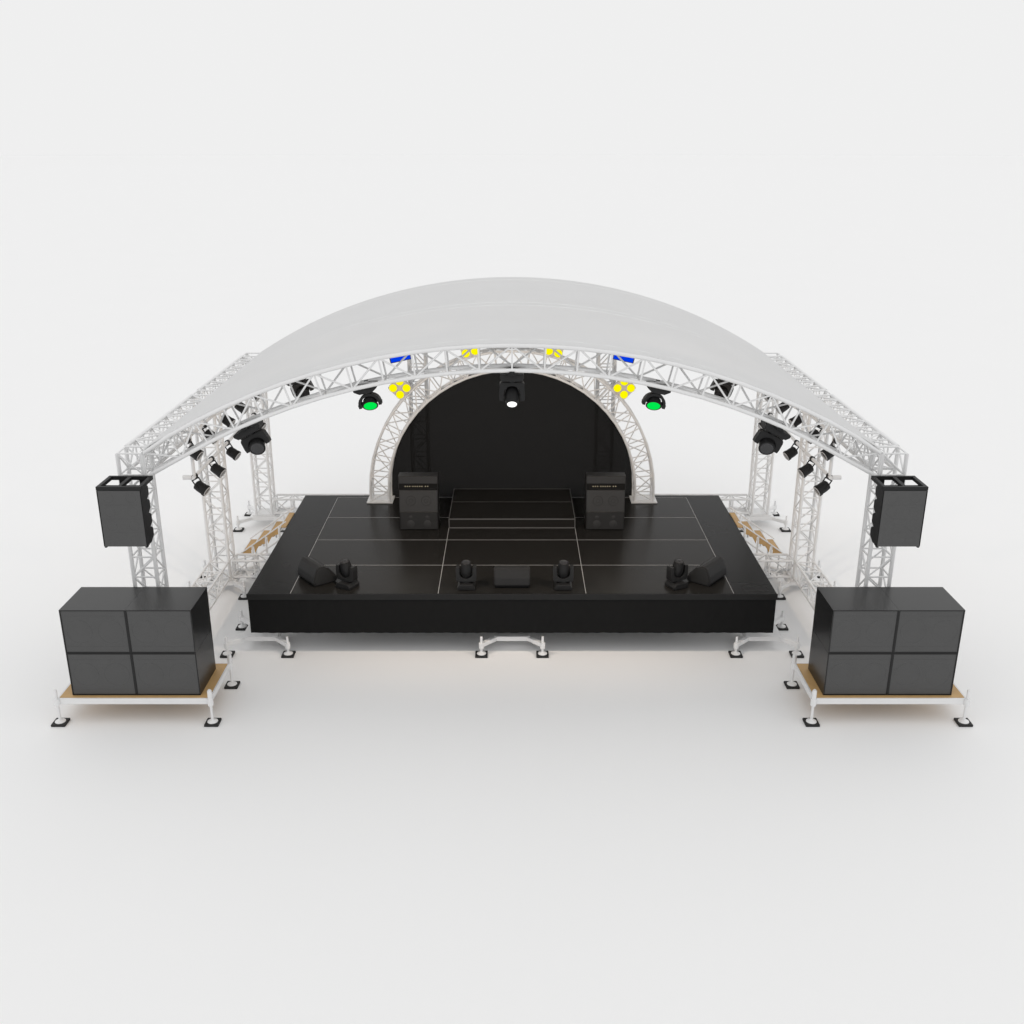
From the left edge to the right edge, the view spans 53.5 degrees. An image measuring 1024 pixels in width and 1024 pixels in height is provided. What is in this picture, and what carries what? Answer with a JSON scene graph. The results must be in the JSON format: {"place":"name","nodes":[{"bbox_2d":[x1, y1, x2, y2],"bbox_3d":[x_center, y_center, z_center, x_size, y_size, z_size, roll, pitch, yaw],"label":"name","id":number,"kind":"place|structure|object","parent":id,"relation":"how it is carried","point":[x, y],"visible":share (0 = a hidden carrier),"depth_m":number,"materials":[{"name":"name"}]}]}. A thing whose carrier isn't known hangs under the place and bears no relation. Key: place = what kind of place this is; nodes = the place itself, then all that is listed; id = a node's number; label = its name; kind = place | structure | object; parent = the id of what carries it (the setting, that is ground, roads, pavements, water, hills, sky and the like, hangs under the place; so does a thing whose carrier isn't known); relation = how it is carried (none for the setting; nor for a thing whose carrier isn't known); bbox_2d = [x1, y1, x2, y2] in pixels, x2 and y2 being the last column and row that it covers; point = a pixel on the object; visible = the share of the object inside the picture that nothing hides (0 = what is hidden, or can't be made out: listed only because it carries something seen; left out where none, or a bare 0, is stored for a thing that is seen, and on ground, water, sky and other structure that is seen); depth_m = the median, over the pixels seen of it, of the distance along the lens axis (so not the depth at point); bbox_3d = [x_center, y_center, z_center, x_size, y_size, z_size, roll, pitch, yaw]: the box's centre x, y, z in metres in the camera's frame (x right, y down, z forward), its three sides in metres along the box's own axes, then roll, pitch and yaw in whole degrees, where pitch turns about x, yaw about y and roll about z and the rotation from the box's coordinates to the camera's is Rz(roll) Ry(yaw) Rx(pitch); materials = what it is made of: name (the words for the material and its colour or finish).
{"place":"outdoors","nodes":[
{"label":"outdoors","id":0,"kind":"place"},
{"bbox_2d":[0,155,1023,1023],"bbox_3d":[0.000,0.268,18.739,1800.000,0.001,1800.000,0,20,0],"label":"floor","id":1,"kind":"structure","parent":0,"point":[452,829],"depth_m":13.09,"materials":[{"name":"white"}]},
{"bbox_2d":[51,653,239,726],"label":"speaker platform","id":2,"kind":"structure","parent":1,"relation":"on","point":[209,692],"depth_m":12.27,"materials":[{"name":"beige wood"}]},
{"bbox_2d":[66,653,136,694],"bbox_3d":[-4.933,1.841,12.519,0.775,0.565,0.670,0,20,0],"label":"subwoofer","id":3,"kind":"object","parent":2,"relation":"on","point":[101,673],"visible":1,"depth_m":12.21,"materials":[{"name":"black paint"}]},
{"bbox_2d":[59,587,143,652],"bbox_3d":[-4.933,1.305,12.326,0.775,0.565,0.670,0,20,0],"label":"subwoofer","id":4,"kind":"object","parent":3,"relation":"on","point":[92,619],"visible":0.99,"depth_m":12.04,"materials":[{"name":"black paint"}]},
{"bbox_2d":[131,629,215,694],"bbox_3d":[-4.157,1.841,12.519,0.775,0.565,0.670,0,20,0],"label":"subwoofer","id":5,"kind":"object","parent":2,"relation":"on","point":[173,673],"visible":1,"depth_m":12.23,"materials":[{"name":"black paint"}]},
{"bbox_2d":[125,587,210,652],"bbox_3d":[-4.157,1.305,12.326,0.775,0.565,0.670,0,20,0],"label":"subwoofer","id":6,"kind":"object","parent":5,"relation":"on","point":[168,619],"visible":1,"depth_m":12.06,"materials":[{"name":"black paint"}]},
{"bbox_2d":[187,560,257,599],"bbox_3d":[-4.570,1.057,16.127,1.010,0.285,1.010,0,20,0],"label":"outrigger base","id":7,"kind":"object","parent":1,"relation":"on","point":[237,584],"visible":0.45,"depth_m":15.88,"materials":[{"name":"white metal"}]},
{"bbox_2d":[193,390,238,579],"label":"truss tower","id":8,"kind":"structure","parent":7,"relation":"on","point":[229,537],"depth_m":15.69,"materials":[{"name":"white metal"}]},
{"bbox_2d":[190,561,230,609],"bbox_3d":[-4.570,1.361,14.626,0.328,0.310,2.683,0,20,0],"label":"ground truss","id":9,"kind":"object","parent":8,"relation":"attached to","point":[220,573],"visible":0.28,"depth_m":15.44,"materials":[{"name":"white metal"}]},
{"bbox_2d":[232,553,791,577],"bbox_3d":[0.000,0.848,16.051,8.770,0.310,0.308,0,20,0],"label":"ground truss","id":10,"kind":"object","parent":8,"relation":"attached to","point":[262,555],"visible":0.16,"depth_m":16.04,"materials":[{"name":"white metal"}]},
{"bbox_2d":[220,610,295,657],"bbox_3d":[-3.500,1.699,14.344,1.010,0.285,1.010,0,20,0],"label":"outrigger base","id":11,"kind":"object","parent":1,"relation":"on","point":[248,635],"visible":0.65,"depth_m":14.09,"materials":[{"name":"white metal"}]},
{"bbox_2d":[233,500,293,531],"bbox_3d":[-4.570,0.061,18.893,1.010,0.285,1.010,0,20,0],"label":"outrigger base","id":12,"kind":"object","parent":1,"relation":"on","point":[247,519],"visible":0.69,"depth_m":18.65,"materials":[{"name":"white metal"}]},
{"bbox_2d":[241,353,278,515],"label":"truss tower","id":13,"kind":"structure","parent":12,"relation":"on","point":[260,511],"depth_m":18.57,"materials":[{"name":"silver metal"}]},
{"bbox_2d":[197,355,255,397],"bbox_3d":[-4.570,-2.134,16.540,0.338,0.340,2.633,0,20,0],"label":"side truss","id":14,"kind":"object","parent":13,"relation":"attached to","point":[217,376],"visible":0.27,"depth_m":16.35,"materials":[{"name":"silver metal"}]},
{"bbox_2d":[182,402,258,479],"bbox_3d":[-4.485,-1.360,15.771,0.169,0.595,3.781,0,20,0],"label":"lighting pipe","id":15,"kind":"object","parent":14,"relation":"hanging from","point":[200,470],"visible":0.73,"depth_m":14.46,"materials":[{"name":"white metal"}]},
{"bbox_2d":[191,473,210,495],"bbox_3d":[-4.345,-0.380,14.201,0.237,0.323,0.179,5,20,13],"label":"par can","id":16,"kind":"object","parent":15,"relation":"hanging from","point":[201,488],"visible":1,"depth_m":14.16,"materials":[{"name":"black metal"}]},
{"bbox_2d":[209,456,225,477],"bbox_3d":[-4.345,-0.662,14.982,0.237,0.323,0.179,5,20,13],"label":"par can","id":17,"kind":"object","parent":15,"relation":"hanging from","point":[219,471],"visible":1,"depth_m":14.94,"materials":[{"name":"black metal"}]},
{"bbox_2d":[225,440,240,460],"bbox_3d":[-4.345,-0.960,15.810,0.237,0.323,0.179,5,20,13],"label":"par can","id":18,"kind":"object","parent":15,"relation":"hanging from","point":[233,453],"visible":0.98,"depth_m":15.76,"materials":[{"name":"black metal"}]},
{"bbox_2d":[251,412,265,428],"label":"par can","id":19,"kind":"object","parent":15,"relation":"hanging from","point":[263,426],"visible":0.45,"depth_m":17.39,"materials":[{"name":"black metal"}]},
{"bbox_2d":[222,412,235,426],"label":"par can","id":20,"kind":"object","parent":14,"relation":"hanging from","point":[225,421],"visible":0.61,"depth_m":15.44,"materials":[{"name":"black metal"}]},
{"bbox_2d":[234,402,248,413],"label":"par can","id":21,"kind":"object","parent":14,"relation":"hanging from","point":[239,408],"visible":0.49,"depth_m":16.23,"materials":[{"name":"black metal"}]},
{"bbox_2d":[273,494,368,513],"bbox_3d":[-3.118,-0.148,18.817,2.535,0.310,0.308,0,20,0],"label":"ground truss","id":22,"kind":"object","parent":13,"relation":"attached to","point":[290,499],"visible":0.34,"depth_m":18.83,"materials":[{"name":"white metal"}]},
{"bbox_2d":[241,507,294,578],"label":"stage stairs","id":23,"kind":"structure","parent":1,"relation":"on","point":[265,536],"depth_m":16.34,"materials":[{"name":"beige wood"}]},
{"bbox_2d":[407,353,428,415],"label":"truss tower","id":24,"kind":"structure","parent":1,"relation":"on","point":[410,367],"depth_m":17.98,"materials":[{"name":"silver metal"}]},
{"bbox_2d":[293,279,730,333],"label":"roof arch","id":25,"kind":"structure","parent":24,"relation":"attached to","point":[514,279],"depth_m":17.33,"materials":[{"name":"silver metal"}]},
{"bbox_2d":[246,495,777,632],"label":"stage platform","id":26,"kind":"structure","parent":1,"relation":"on","point":[408,582],"depth_m":14.28,"materials":[{"name":"black wood"}]},
{"bbox_2d":[298,556,336,586],"bbox_3d":[-2.721,0.804,14.157,0.372,0.274,0.495,-15,25,-35],"label":"floor monitor","id":27,"kind":"object","parent":26,"relation":"on","point":[314,572],"visible":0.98,"depth_m":14.01,"materials":[{"name":"black paint"}]},
{"bbox_2d":[336,559,358,590],"bbox_3d":[-2.261,0.834,13.891,0.285,0.397,0.236,10,22,26],"label":"moving head light","id":28,"kind":"object","parent":26,"relation":"on","point":[346,573],"visible":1,"depth_m":13.84,"materials":[{"name":"grey paint"}]},
{"bbox_2d":[398,472,439,528],"bbox_3d":[-1.462,-0.178,16.004,0.618,0.870,0.304,0,20,0],"label":"amplifier stack","id":29,"kind":"object","parent":26,"relation":"on","point":[418,500],"visible":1,"depth_m":15.88,"materials":[{"name":"black paint"}]},
{"bbox_2d":[456,560,476,589],"bbox_3d":[-0.625,0.845,13.863,0.285,0.397,0.236,0,20,0],"label":"moving head light","id":30,"kind":"object","parent":26,"relation":"on","point":[466,578],"visible":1,"depth_m":13.81,"materials":[{"name":"grey paint"}]},
{"bbox_2d":[367,348,656,502],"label":"stage arch","id":31,"kind":"structure","parent":26,"relation":"on","point":[387,496],"depth_m":16.86,"materials":[{"name":"silver metal"}]},
{"bbox_2d":[388,381,411,398],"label":"blinder light","id":32,"kind":"object","parent":31,"relation":"attached to","point":[400,390],"visible":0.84,"depth_m":16.44,"materials":[{"name":"yellow glass"}]},
{"bbox_2d":[461,349,477,357],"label":"blinder light","id":33,"kind":"object","parent":31,"relation":"attached to","point":[472,352],"visible":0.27,"depth_m":16.24,"materials":[{"name":"yellow glass"}]},
{"bbox_2d":[546,349,562,357],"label":"blinder light","id":34,"kind":"object","parent":31,"relation":"attached to","point":[551,352],"visible":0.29,"depth_m":16.24,"materials":[{"name":"yellow glass"}]},
{"bbox_2d":[612,381,635,398],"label":"blinder light","id":35,"kind":"object","parent":31,"relation":"attached to","point":[623,390],"visible":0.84,"depth_m":16.44,"materials":[{"name":"yellow glass"}]},
{"bbox_2d":[449,489,574,527],"bbox_3d":[0.000,-0.071,16.757,2.000,0.159,1.500,0,20,0],"label":"stage riser","id":36,"kind":"object","parent":26,"relation":"on","point":[511,508],"visible":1,"depth_m":16.49,"materials":[{"name":"black wood"}]},
{"bbox_2d":[494,566,529,587],"bbox_3d":[0.000,0.857,14.010,0.495,0.274,0.372,0,20,0],"label":"floor monitor","id":37,"kind":"object","parent":26,"relation":"on","point":[511,576],"visible":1,"depth_m":13.86,"materials":[{"name":"black paint"}]},
{"bbox_2d":[553,560,573,589],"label":"moving head light","id":38,"kind":"object","parent":26,"relation":"on","point":[563,577],"visible":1,"depth_m":13.81,"materials":[{"name":"grey paint"}]},
{"bbox_2d":[584,472,625,528],"bbox_3d":[1.462,-0.178,16.004,0.618,0.870,0.304,0,20,0],"label":"amplifier stack","id":39,"kind":"object","parent":26,"relation":"on","point":[604,500],"visible":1,"depth_m":15.88,"materials":[{"name":"grey paint"}]},
{"bbox_2d":[665,559,687,590],"bbox_3d":[2.261,0.834,13.891,0.285,0.397,0.236,-10,22,-26],"label":"moving head light","id":40,"kind":"object","parent":26,"relation":"on","point":[677,573],"visible":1,"depth_m":13.84,"materials":[{"name":"grey paint"}]},
{"bbox_2d":[687,556,725,586],"bbox_3d":[2.721,0.804,14.157,0.372,0.274,0.495,15,25,35],"label":"floor monitor","id":41,"kind":"object","parent":26,"relation":"on","point":[709,572],"visible":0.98,"depth_m":14.01,"materials":[{"name":"black paint"}]},
{"bbox_2d":[475,633,548,657],"bbox_3d":[0.000,1.699,14.344,1.010,0.285,1.010,0,20,0],"label":"outrigger base","id":42,"kind":"object","parent":1,"relation":"on","point":[481,653],"visible":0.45,"depth_m":14.02,"materials":[{"name":"white metal"}]},
{"bbox_2d":[595,353,616,415],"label":"truss tower","id":43,"kind":"structure","parent":1,"relation":"on","point":[613,367],"depth_m":17.98,"materials":[{"name":"silver metal"}]},
{"bbox_2d":[729,507,782,578],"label":"stage stairs","id":44,"kind":"structure","parent":1,"relation":"on","point":[758,536],"depth_m":16.34,"materials":[{"name":"beige wood"}]},
{"bbox_2d":[730,500,790,531],"bbox_3d":[4.570,0.061,18.893,1.010,0.285,1.010,0,20,0],"label":"outrigger base","id":45,"kind":"object","parent":1,"relation":"on","point":[776,519],"visible":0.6,"depth_m":18.65,"materials":[{"name":"white metal"}]},
{"bbox_2d":[745,353,782,515],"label":"truss tower","id":46,"kind":"structure","parent":45,"relation":"on","point":[761,511],"depth_m":18.57,"materials":[{"name":"white metal"}]},
{"bbox_2d":[655,494,750,513],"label":"ground truss","id":47,"kind":"object","parent":46,"relation":"attached to","point":[733,499],"visible":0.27,"depth_m":18.83,"materials":[{"name":"white metal"}]},
{"bbox_2d":[728,610,803,657],"bbox_3d":[3.500,1.699,14.344,1.010,0.285,1.010,0,20,0],"label":"outrigger base","id":48,"kind":"object","parent":1,"relation":"on","point":[775,635],"visible":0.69,"depth_m":14.09,"materials":[{"name":"white metal"}]},
{"bbox_2d":[766,560,836,599],"bbox_3d":[4.570,1.057,16.127,1.010,0.285,1.010,0,20,0],"label":"outrigger base","id":49,"kind":"object","parent":1,"relation":"on","point":[786,584],"visible":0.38,"depth_m":15.88,"materials":[{"name":"white metal"}]},
{"bbox_2d":[785,390,832,579],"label":"truss tower","id":50,"kind":"structure","parent":49,"relation":"on","point":[798,487],"depth_m":15.70,"materials":[{"name":"white metal"}]},
{"bbox_2d":[768,355,826,398],"bbox_3d":[4.570,-2.134,16.540,0.338,0.340,2.633,0,20,0],"label":"side truss","id":51,"kind":"object","parent":50,"relation":"attached to","point":[805,382],"visible":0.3,"depth_m":16.35,"materials":[{"name":"silver metal"}]},
{"bbox_2d":[775,402,789,413],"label":"par can","id":52,"kind":"object","parent":51,"relation":"hanging from","point":[784,408],"visible":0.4,"depth_m":16.23,"materials":[{"name":"black metal"}]},
{"bbox_2d":[788,412,801,426],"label":"par can","id":53,"kind":"object","parent":51,"relation":"hanging from","point":[798,421],"visible":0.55,"depth_m":15.44,"materials":[{"name":"black metal"}]},
{"bbox_2d":[765,402,841,479],"bbox_3d":[4.485,-1.360,15.771,0.169,0.595,3.781,0,20,0],"label":"lighting pipe","id":54,"kind":"object","parent":51,"relation":"hanging from","point":[824,471],"visible":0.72,"depth_m":14.46,"materials":[{"name":"white metal"}]},
{"bbox_2d":[758,412,772,428],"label":"par can","id":55,"kind":"object","parent":54,"relation":"hanging from","point":[760,426],"visible":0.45,"depth_m":17.39,"materials":[{"name":"black metal"}]},
{"bbox_2d":[783,440,798,460],"bbox_3d":[4.345,-0.960,15.810,0.237,0.323,0.179,-5,20,-13],"label":"par can","id":56,"kind":"object","parent":54,"relation":"hanging from","point":[790,453],"visible":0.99,"depth_m":15.76,"materials":[{"name":"black metal"}]},
{"bbox_2d":[798,456,814,477],"bbox_3d":[4.345,-0.662,14.982,0.237,0.323,0.179,-5,20,-13],"label":"par can","id":57,"kind":"object","parent":54,"relation":"hanging from","point":[804,471],"visible":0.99,"depth_m":14.94,"materials":[{"name":"black metal"}]},
{"bbox_2d":[813,473,832,495],"bbox_3d":[4.345,-0.380,14.201,0.237,0.323,0.179,-5,20,-13],"label":"par can","id":58,"kind":"object","parent":54,"relation":"hanging from","point":[822,488],"visible":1,"depth_m":14.16,"materials":[{"name":"black metal"}]},
{"bbox_2d":[793,561,833,609],"bbox_3d":[4.570,1.361,14.626,0.328,0.310,2.683,0,20,0],"label":"ground truss","id":59,"kind":"object","parent":50,"relation":"attached to","point":[810,583],"visible":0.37,"depth_m":15.43,"materials":[{"name":"white metal"}]},
{"bbox_2d":[784,653,972,726],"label":"speaker platform","id":60,"kind":"structure","parent":1,"relation":"on","point":[814,692],"depth_m":12.27,"materials":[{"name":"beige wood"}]},
{"bbox_2d":[808,629,892,694],"bbox_3d":[4.157,1.841,12.519,0.775,0.565,0.670,0,20,0],"label":"subwoofer","id":61,"kind":"object","parent":60,"relation":"on","point":[850,673],"visible":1,"depth_m":12.23,"materials":[{"name":"black paint"}]},
{"bbox_2d":[813,587,898,652],"bbox_3d":[4.157,1.305,12.326,0.775,0.565,0.670,0,20,0],"label":"subwoofer","id":62,"kind":"object","parent":61,"relation":"on","point":[855,619],"visible":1,"depth_m":12.06,"materials":[{"name":"black paint"}]},
{"bbox_2d":[887,653,957,694],"bbox_3d":[4.933,1.841,12.519,0.775,0.565,0.670,0,20,0],"label":"subwoofer","id":63,"kind":"object","parent":60,"relation":"on","point":[922,673],"visible":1,"depth_m":12.21,"materials":[{"name":"black paint"}]},
{"bbox_2d":[880,587,964,652],"bbox_3d":[4.933,1.305,12.326,0.775,0.565,0.670,0,20,0],"label":"subwoofer","id":64,"kind":"object","parent":63,"relation":"on","point":[930,619],"visible":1,"depth_m":12.04,"materials":[{"name":"black paint"}]},
{"bbox_2d":[392,373,631,496],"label":"backdrop","id":65,"kind":"structure","parent":0,"point":[477,433],"depth_m":17.19,"materials":[{"name":"black fabric"}]},
{"bbox_2d":[0,0,1023,155],"label":"sky","id":66,"kind":"structure","parent":0,"point":[78,77],"materials":[{"name":"white"}]},
{"bbox_3d":[-4.570,2.084,13.276,1.010,0.285,1.010,0,20,0],"label":"outrigger base","id":67,"kind":"object","parent":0,"visible":0},
{"bbox_2d":[115,446,168,586],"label":"truss tower","id":68,"kind":"structure","parent":67,"relation":"on","point":[153,548],"depth_m":12.58,"materials":[{"name":"white metal"}]},
{"bbox_2d":[95,475,153,547],"bbox_3d":[-4.515,-0.032,12.028,0.520,0.749,0.577,0,20,0],"label":"line array","id":69,"kind":"object","parent":68,"relation":"hanging from","point":[125,515],"visible":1,"depth_m":11.78,"materials":[{"name":"black plastic"}]},
{"bbox_2d":[124,394,214,469],"bbox_3d":[-4.570,-1.123,13.732,0.338,0.340,2.723,0,20,0],"label":"side truss","id":70,"kind":"object","parent":68,"relation":"attached to","point":[139,438],"visible":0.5,"depth_m":13.41,"materials":[{"name":"silver metal"}]},
{"bbox_2d":[188,438,203,460],"bbox_3d":[-4.345,-0.858,13.880,0.237,0.323,0.179,5,20,13],"label":"par can","id":71,"kind":"object","parent":70,"relation":"hanging from","point":[197,455],"visible":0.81,"depth_m":13.84,"materials":[{"name":"black metal"}]},
{"bbox_2d":[202,425,217,443],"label":"par can","id":72,"kind":"object","parent":70,"relation":"hanging from","point":[207,431],"visible":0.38,"depth_m":14.62,"materials":[{"name":"black metal"}]},
{"bbox_2d":[140,277,883,451],"bbox_3d":[0.000,-2.393,14.848,8.879,1.299,6.290,0,20,0],"label":"roof canopy","id":73,"kind":"object","parent":70,"relation":"on","point":[511,315],"visible":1,"depth_m":14.03,"materials":[{"name":"white fabric"}]},
{"bbox_2d":[142,339,881,475],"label":"roof arch","id":74,"kind":"structure","parent":73,"relation":"attached to","point":[414,374],"depth_m":11.95,"materials":[{"name":"silver metal"}]},
{"bbox_2d":[233,420,270,454],"bbox_3d":[-3.097,-0.883,12.207,0.347,0.394,0.329,-26,18,9],"label":"moving head light","id":75,"kind":"object","parent":74,"relation":"hanging from","point":[255,437],"visible":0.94,"depth_m":12.14,"materials":[{"name":"black plastic"}]},
{"bbox_2d":[353,380,382,409],"bbox_3d":[-1.701,-1.369,12.033,0.283,0.350,0.326,-12,19,4],"label":"moving head light","id":76,"kind":"object","parent":74,"relation":"hanging from","point":[370,398],"visible":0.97,"depth_m":11.99,"materials":[{"name":"grey paint"}]},
{"bbox_2d":[499,367,524,407],"bbox_3d":[0.000,-1.467,11.997,0.302,0.457,0.370,0,20,0],"label":"moving head light","id":77,"kind":"object","parent":74,"relation":"hanging from","point":[511,383],"visible":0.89,"depth_m":11.93,"materials":[{"name":"grey paint"}]},
{"bbox_2d":[641,380,670,409],"bbox_3d":[1.701,-1.369,12.033,0.283,0.349,0.326,12,19,-4],"label":"moving head light","id":78,"kind":"object","parent":74,"relation":"hanging from","point":[653,398],"visible":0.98,"depth_m":11.99,"materials":[{"name":"grey paint"}]},
{"bbox_2d":[753,420,790,454],"bbox_3d":[3.097,-0.883,12.207,0.347,0.394,0.329,26,18,-9],"label":"moving head light","id":79,"kind":"object","parent":74,"relation":"hanging from","point":[768,437],"visible":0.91,"depth_m":12.14,"materials":[{"name":"black plastic"}]},
{"bbox_2d":[215,302,808,415],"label":"roof arch","id":80,"kind":"structure","parent":73,"relation":"attached to","point":[220,412],"depth_m":14.80,"materials":[{"name":"silver metal"}]},
{"bbox_2d":[287,378,313,397],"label":"moving head light","id":81,"kind":"object","parent":80,"relation":"hanging from","point":[297,387],"visible":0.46,"depth_m":15.02,"materials":[{"name":"grey paint"}]},
{"bbox_2d":[389,355,410,362],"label":"wash light","id":82,"kind":"object","parent":80,"relation":"hanging from","point":[396,359],"visible":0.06,"depth_m":14.89,"materials":[{"name":"blue glass"}]},
{"bbox_2d":[613,355,634,362],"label":"wash light","id":83,"kind":"object","parent":80,"relation":"hanging from","point":[627,359],"visible":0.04,"depth_m":14.89,"materials":[{"name":"blue glass"}]},
{"bbox_2d":[710,378,736,397],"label":"moving head light","id":84,"kind":"object","parent":80,"relation":"hanging from","point":[726,387],"visible":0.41,"depth_m":15.02,"materials":[{"name":"grey paint"}]},
{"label":"outrigger base","id":85,"kind":"object","parent":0,"visible":0},
{"bbox_2d":[855,446,908,586],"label":"truss tower","id":86,"kind":"structure","parent":85,"relation":"on","point":[870,548],"depth_m":12.58,"materials":[{"name":"white metal"}]},
{"bbox_2d":[809,394,899,469],"bbox_3d":[4.570,-1.123,13.732,0.338,0.340,2.723,0,20,0],"label":"side truss","id":87,"kind":"object","parent":86,"relation":"attached to","point":[853,450],"visible":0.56,"depth_m":13.42,"materials":[{"name":"silver metal"}]},
{"bbox_2d":[806,425,821,443],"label":"par can","id":88,"kind":"object","parent":87,"relation":"hanging from","point":[816,431],"visible":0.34,"depth_m":14.62,"materials":[{"name":"black metal"}]},
{"bbox_2d":[820,438,835,460],"bbox_3d":[4.345,-0.858,13.880,0.237,0.323,0.179,-5,20,-13],"label":"par can","id":89,"kind":"object","parent":87,"relation":"hanging from","point":[826,455],"visible":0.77,"depth_m":13.84,"materials":[{"name":"black metal"}]},
{"bbox_2d":[870,475,928,547],"bbox_3d":[4.515,-0.032,12.028,0.520,0.749,0.577,0,20,0],"label":"line array","id":90,"kind":"object","parent":86,"relation":"hanging from","point":[898,515],"visible":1,"depth_m":11.78,"materials":[{"name":"black plastic"}]}
]}

